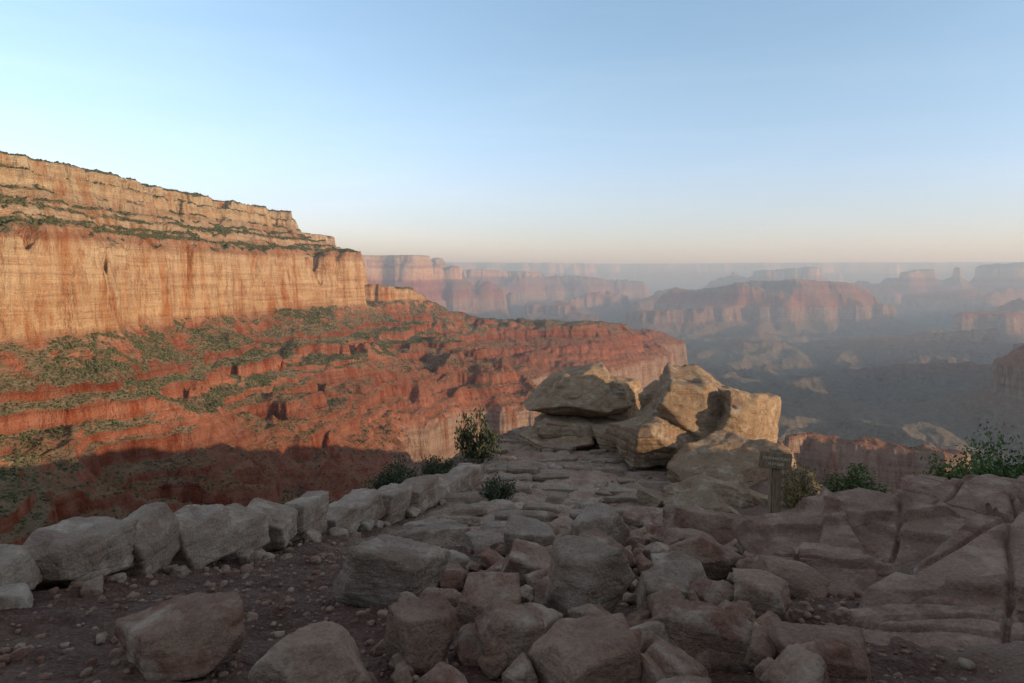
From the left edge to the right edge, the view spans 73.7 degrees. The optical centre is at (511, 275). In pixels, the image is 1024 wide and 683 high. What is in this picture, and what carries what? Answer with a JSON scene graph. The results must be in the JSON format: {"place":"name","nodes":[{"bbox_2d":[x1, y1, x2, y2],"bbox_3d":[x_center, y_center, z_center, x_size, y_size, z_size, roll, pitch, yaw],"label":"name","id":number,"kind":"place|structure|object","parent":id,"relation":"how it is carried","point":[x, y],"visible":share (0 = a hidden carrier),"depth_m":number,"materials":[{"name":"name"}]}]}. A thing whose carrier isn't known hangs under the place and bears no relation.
{"place":"outdoors","nodes":[
{"label":"outdoors","id":0,"kind":"place"},
{"bbox_2d":[0,152,1023,544],"bbox_3d":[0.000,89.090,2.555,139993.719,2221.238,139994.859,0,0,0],"label":"canyon terrain","id":1,"kind":"structure","parent":0,"point":[848,352],"depth_m":1781.02,"materials":[{"name":"orange stone"}]},
{"bbox_2d":[0,150,1022,534],"bbox_3d":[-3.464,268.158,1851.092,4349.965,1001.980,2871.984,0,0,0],"label":"canyon scrub","id":2,"kind":"object","parent":1,"relation":"on","point":[170,352],"visible":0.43,"depth_m":1282.16,"materials":[{"name":"green plant"}]},
{"bbox_2d":[0,425,1023,682],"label":"ground","id":3,"kind":"structure","parent":0,"point":[58,621],"depth_m":4.55,"materials":[{"name":"soil"}]},
{"bbox_2d":[112,591,245,681],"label":"boulder","id":4,"kind":"object","parent":3,"relation":"on","point":[195,635],"visible":0.98,"depth_m":3.39,"materials":[{"name":"beige stone"}]},
{"bbox_2d":[0,463,484,609],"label":"stone wall","id":5,"kind":"structure","parent":3,"relation":"on","point":[144,539],"depth_m":6.99,"materials":[{"name":"stone"}]},
{"bbox_2d":[248,621,371,682],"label":"boulder","id":6,"kind":"object","parent":3,"relation":"on","point":[324,652],"visible":1,"depth_m":2.98,"materials":[{"name":"beige stone"}]},
{"bbox_2d":[361,454,417,489],"bbox_3d":[-2.527,4.305,14.670,1.231,1.090,1.363,0,0,0],"label":"desert shrub","id":7,"kind":"object","parent":3,"relation":"on","point":[389,477],"visible":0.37,"depth_m":14.38,"materials":[{"name":"green plant"}]},
{"bbox_2d":[332,534,450,607],"bbox_3d":[-0.891,2.146,4.947,0.793,0.455,0.483,0,0,15],"label":"boulder","id":8,"kind":"object","parent":3,"relation":"on","point":[383,569],"visible":0.8,"depth_m":4.78,"materials":[{"name":"stone"}]},
{"bbox_2d":[384,592,456,675],"bbox_3d":[-0.475,1.916,3.568,0.308,0.420,0.367,0,0,-36],"label":"boulder","id":9,"kind":"object","parent":3,"relation":"on","point":[419,636],"visible":0.86,"depth_m":3.47,"materials":[{"name":"beige stone"}]},
{"bbox_2d":[421,452,459,475],"bbox_3d":[-1.769,4.662,16.570,1.034,0.775,1.139,0,0,0],"label":"desert shrub","id":10,"kind":"object","parent":3,"relation":"on","point":[435,468],"visible":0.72,"depth_m":16.46,"materials":[{"name":"green plant"}]},
{"bbox_2d":[446,550,469,569],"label":"boulder","id":11,"kind":"object","parent":3,"relation":"on","point":[457,557],"visible":0.27,"depth_m":5.83,"materials":[{"name":"stone"}]},
{"bbox_2d":[454,404,503,463],"bbox_3d":[-0.880,4.352,18.429,1.594,1.896,0.926,0,0,27],"label":"desert shrub","id":12,"kind":"object","parent":3,"relation":"on","point":[472,448],"visible":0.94,"depth_m":18.35,"materials":[{"name":"green plant"}]},
{"bbox_2d":[463,528,504,555],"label":"boulder","id":13,"kind":"object","parent":3,"relation":"on","point":[476,542],"visible":0.48,"depth_m":8.00,"materials":[{"name":"stone"}]},
{"bbox_2d":[456,572,521,629],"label":"boulder","id":14,"kind":"object","parent":3,"relation":"on","point":[481,591],"visible":0.56,"depth_m":4.22,"materials":[{"name":"beige stone"}]},
{"bbox_2d":[479,472,517,500],"bbox_3d":[-0.349,4.487,14.193,0.942,0.794,1.076,0,0,0],"label":"desert shrub","id":15,"kind":"object","parent":3,"relation":"on","point":[490,492],"visible":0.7,"depth_m":14.14,"materials":[{"name":"green plant"}]},
{"bbox_2d":[474,600,544,676],"bbox_3d":[-0.015,1.931,3.500,0.363,0.474,0.331,0,0,0],"label":"boulder","id":16,"kind":"object","parent":3,"relation":"on","point":[512,631],"visible":0.71,"depth_m":3.41,"materials":[{"name":"beige stone"}]},
{"bbox_2d":[501,538,550,586],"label":"boulder","id":17,"kind":"object","parent":3,"relation":"on","point":[523,557],"visible":0.47,"depth_m":5.26,"materials":[{"name":"beige stone"}]},
{"bbox_2d":[513,443,541,452],"bbox_3d":[0.331,5.338,20.093,2.223,0.683,1.824,0,0,0],"label":"rock ledge","id":18,"kind":"object","parent":3,"relation":"on","point":[519,446],"visible":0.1,"depth_m":20.33,"materials":[{"name":"stone"}]},
{"bbox_2d":[504,514,555,556],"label":"boulder","id":19,"kind":"object","parent":3,"relation":"on","point":[529,529],"visible":0.54,"depth_m":6.77,"materials":[{"name":"stone"}]},
{"bbox_2d":[516,422,594,450],"bbox_3d":[1.380,4.954,21.081,2.518,0.861,2.634,0,0,0],"label":"rock ledge","id":20,"kind":"object","parent":3,"relation":"on","point":[529,436],"visible":0.44,"depth_m":20.20,"materials":[{"name":"stone"}]},
{"bbox_2d":[533,413,623,438],"bbox_3d":[2.462,4.746,21.500,3.561,0.683,2.628,0,0,0],"label":"rock ledge","id":21,"kind":"object","parent":20,"relation":"on","point":[547,425],"visible":0.51,"depth_m":20.59,"materials":[{"name":"stone"}]},
{"bbox_2d":[524,361,632,416],"bbox_3d":[2.116,3.750,22.112,3.476,1.711,2.749,0,0,0],"label":"balanced boulder","id":22,"kind":"object","parent":21,"relation":"on","point":[583,390],"visible":0.94,"depth_m":21.37,"materials":[{"name":"stone"}]},
{"bbox_2d":[606,375,642,420],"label":"boulder","id":23,"kind":"object","parent":21,"relation":"on","point":[624,388],"visible":0.63,"depth_m":21.59,"materials":[{"name":"stone"}]},
{"bbox_2d":[528,613,641,682],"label":"boulder","id":24,"kind":"object","parent":3,"relation":"on","point":[595,649],"visible":1,"depth_m":3.01,"materials":[{"name":"beige stone"}]},
{"bbox_2d":[543,535,635,617],"bbox_3d":[0.495,1.992,4.453,0.556,0.545,0.404,0,0,-32],"label":"boulder","id":25,"kind":"object","parent":3,"relation":"on","point":[583,570],"visible":0.86,"depth_m":4.32,"materials":[{"name":"stone"}]},
{"bbox_2d":[571,502,630,543],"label":"boulder","id":26,"kind":"object","parent":3,"relation":"on","point":[603,518],"visible":0.57,"depth_m":7.35,"materials":[{"name":"stone"}]},
{"bbox_2d":[579,528,628,561],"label":"boulder","id":27,"kind":"object","parent":3,"relation":"on","point":[595,534],"visible":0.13,"depth_m":6.13,"materials":[{"name":"beige stone"}]},
{"bbox_2d":[592,425,617,452],"bbox_3d":[3.305,4.874,20.276,1.907,0.843,1.679,0,0,0],"label":"rock ledge","id":28,"kind":"object","parent":3,"relation":"on","point":[603,439],"visible":0.24,"depth_m":19.72,"materials":[{"name":"stone"}]},
{"bbox_2d":[368,521,852,682],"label":"rubble","id":29,"kind":"object","parent":3,"relation":"on","point":[663,660],"visible":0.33,"depth_m":3.56,"materials":[{"name":"beige stone"}]},
{"bbox_2d":[623,506,663,528],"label":"boulder","id":30,"kind":"object","parent":3,"relation":"on","point":[635,517],"visible":0.54,"depth_m":10.43,"materials":[{"name":"beige stone"}]},
{"bbox_2d":[629,621,668,641],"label":"boulder","id":31,"kind":"object","parent":3,"relation":"on","point":[658,628],"visible":0.18,"depth_m":3.66,"materials":[{"name":"stone"}]},
{"bbox_2d":[605,410,695,468],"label":"boulder","id":32,"kind":"object","parent":3,"relation":"on","point":[647,439],"visible":0.73,"depth_m":17.57,"materials":[{"name":"stone"}]},
{"bbox_2d":[636,489,670,507],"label":"boulder","id":33,"kind":"object","parent":3,"relation":"on","point":[652,498],"visible":0.52,"depth_m":13.58,"materials":[{"name":"stone"}]},
{"bbox_2d":[637,560,688,608],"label":"boulder","id":34,"kind":"object","parent":3,"relation":"on","point":[658,577],"visible":0.62,"depth_m":4.64,"materials":[{"name":"stone"}]},
{"bbox_2d":[651,551,706,585],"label":"boulder","id":35,"kind":"object","parent":3,"relation":"on","point":[695,569],"visible":0.21,"depth_m":5.45,"materials":[{"name":"stone"}]},
{"bbox_2d":[635,363,724,440],"bbox_3d":[5.156,3.806,19.210,3.326,2.438,2.453,0,0,0],"label":"boulder","id":36,"kind":"object","parent":3,"relation":"on","point":[686,397],"visible":0.43,"depth_m":18.43,"materials":[{"name":"stone"}]},
{"bbox_2d":[638,380,658,409],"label":"boulder","id":37,"kind":"object","parent":36,"relation":"on","point":[646,394],"visible":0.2,"depth_m":20.02,"materials":[{"name":"stone"}]},
{"bbox_2d":[650,527,717,545],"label":"boulder","id":38,"kind":"object","parent":3,"relation":"on","point":[668,536],"visible":0.31,"depth_m":7.35,"materials":[{"name":"beige stone"}]},
{"bbox_2d":[662,504,739,545],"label":"boulder","id":39,"kind":"object","parent":3,"relation":"on","point":[717,526],"visible":0.46,"depth_m":8.63,"materials":[{"name":"beige stone"}]},
{"bbox_2d":[650,600,753,673],"bbox_3d":[1.084,1.999,3.727,0.691,0.415,0.364,0,0,16],"label":"boulder","id":40,"kind":"object","parent":3,"relation":"on","point":[695,628],"visible":0.51,"depth_m":3.60,"materials":[{"name":"beige stone"}]},
{"bbox_2d":[663,484,741,515],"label":"boulder","id":41,"kind":"object","parent":3,"relation":"on","point":[704,496],"visible":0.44,"depth_m":12.90,"materials":[{"name":"stone"}]},
{"bbox_2d":[669,534,743,580],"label":"boulder","id":42,"kind":"object","parent":3,"relation":"on","point":[718,561],"visible":0.59,"depth_m":5.96,"materials":[{"name":"beige stone"}]},
{"bbox_2d":[663,475,749,493],"bbox_3d":[4.295,5.007,15.299,2.155,1.088,1.770,0,0,0],"label":"rock ledge","id":43,"kind":"object","parent":3,"relation":"on","point":[689,485],"visible":0.25,"depth_m":15.39,"materials":[{"name":"stone"}]},
{"bbox_2d":[666,429,790,486],"bbox_3d":[5.170,4.746,16.598,2.706,1.481,2.010,0,0,-29],"label":"boulder","id":44,"kind":"object","parent":3,"relation":"on","point":[721,453],"visible":0.55,"depth_m":16.50,"materials":[{"name":"stone"}]},
{"bbox_2d":[712,479,767,508],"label":"boulder","id":45,"kind":"object","parent":3,"relation":"on","point":[732,494],"visible":0.3,"depth_m":13.99,"materials":[{"name":"stone"}]},
{"bbox_2d":[715,386,780,442],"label":"boulder","id":46,"kind":"object","parent":3,"relation":"on","point":[752,416],"visible":0.48,"depth_m":18.27,"materials":[{"name":"stone"}]},
{"bbox_2d":[733,568,790,619],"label":"boulder","id":47,"kind":"object","parent":3,"relation":"on","point":[761,592],"visible":0.73,"depth_m":4.30,"materials":[{"name":"beige stone"}]},
{"bbox_2d":[758,448,791,513],"bbox_3d":[4.340,3.685,11.371,0.630,1.622,0.213,0,0,-14],"label":"wooden trail sign","id":48,"kind":"object","parent":3,"relation":"on","point":[775,461],"visible":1,"depth_m":11.32,"materials":[{"name":"brown wood"}]},
{"bbox_2d":[781,452,796,474],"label":"boulder","id":49,"kind":"object","parent":3,"relation":"on","point":[792,464],"visible":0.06,"depth_m":17.17,"materials":[{"name":"stone"}]},
{"bbox_2d":[754,554,829,598],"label":"boulder","id":50,"kind":"object","parent":3,"relation":"on","point":[802,580],"visible":0.69,"depth_m":5.06,"materials":[{"name":"beige stone"}]},
{"bbox_2d":[781,452,823,508],"bbox_3d":[5.626,4.216,13.445,1.050,1.369,1.205,0,0,0],"label":"dry shrub","id":51,"kind":"object","parent":3,"relation":"on","point":[796,487],"visible":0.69,"depth_m":13.35,"materials":[{"name":"yellow plant"}]},
{"bbox_2d":[767,621,871,682],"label":"boulder","id":52,"kind":"object","parent":3,"relation":"on","point":[782,635],"visible":0.59,"depth_m":3.35,"materials":[{"name":"beige stone"}]},
{"bbox_2d":[773,542,901,597],"bbox_3d":[2.596,2.705,5.547,1.024,0.806,1.474,0,0,45],"label":"rock slab","id":53,"kind":"object","parent":3,"relation":"on","point":[841,568],"visible":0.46,"depth_m":5.60,"materials":[{"name":"pink stone"}]},
{"bbox_2d":[732,486,969,564],"bbox_3d":[3.548,2.915,6.284,2.405,1.283,2.695,0,0,0],"label":"rock slab","id":54,"kind":"object","parent":3,"relation":"on","point":[879,524],"visible":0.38,"depth_m":6.96,"materials":[{"name":"pink stone"}]},
{"bbox_2d":[820,461,894,493],"bbox_3d":[6.741,4.204,13.236,1.363,1.091,1.222,0,0,0],"label":"green shrub","id":55,"kind":"object","parent":3,"relation":"on","point":[859,482],"visible":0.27,"depth_m":13.39,"materials":[{"name":"green plant"}]},
{"bbox_2d":[820,512,1023,649],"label":"rock slab","id":56,"kind":"object","parent":3,"relation":"on","point":[971,593],"visible":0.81,"depth_m":4.32,"materials":[{"name":"pink stone"}]},
{"bbox_2d":[892,474,1010,519],"bbox_3d":[5.109,2.986,7.307,3.011,1.184,2.201,0,0,0],"label":"rock slab","id":57,"kind":"object","parent":3,"relation":"on","point":[962,498],"visible":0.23,"depth_m":7.91,"materials":[{"name":"pink stone"}]},
{"bbox_2d":[913,450,998,479],"bbox_3d":[7.958,3.689,11.866,1.632,1.421,1.675,0,0,0],"label":"green shrub","id":58,"kind":"object","parent":3,"relation":"on","point":[982,470],"visible":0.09,"depth_m":11.88,"materials":[{"name":"green plant"}]},
{"bbox_2d":[899,474,1023,489],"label":"rock slab","id":59,"kind":"object","parent":3,"relation":"on","point":[923,481],"visible":0.05,"depth_m":9.78,"materials":[{"name":"pink stone"}]},
{"bbox_2d":[914,483,1023,573],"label":"rock slab","id":60,"kind":"object","parent":3,"relation":"on","point":[1002,506],"visible":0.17,"depth_m":6.27,"materials":[{"name":"pink stone"}]},
{"bbox_2d":[941,422,1023,478],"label":"green shrub","id":61,"kind":"object","parent":3,"relation":"on","point":[1007,472],"visible":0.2,"depth_m":12.24,"materials":[{"name":"green plant"}]},
{"bbox_2d":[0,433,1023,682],"bbox_3d":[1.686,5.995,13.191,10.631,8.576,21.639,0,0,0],"label":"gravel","id":62,"kind":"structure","parent":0,"point":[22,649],"depth_m":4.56,"materials":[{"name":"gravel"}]},
{"bbox_2d":[0,0,1023,263],"label":"sky","id":63,"kind":"structure","parent":0,"point":[471,131],"materials":[{"name":"blue"}]},
{"bbox_2d":[393,427,670,541],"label":"trail paving","id":64,"kind":"structure","parent":0,"point":[458,522],"depth_m":13.85,"materials":[{"name":"stone"}]}
]}

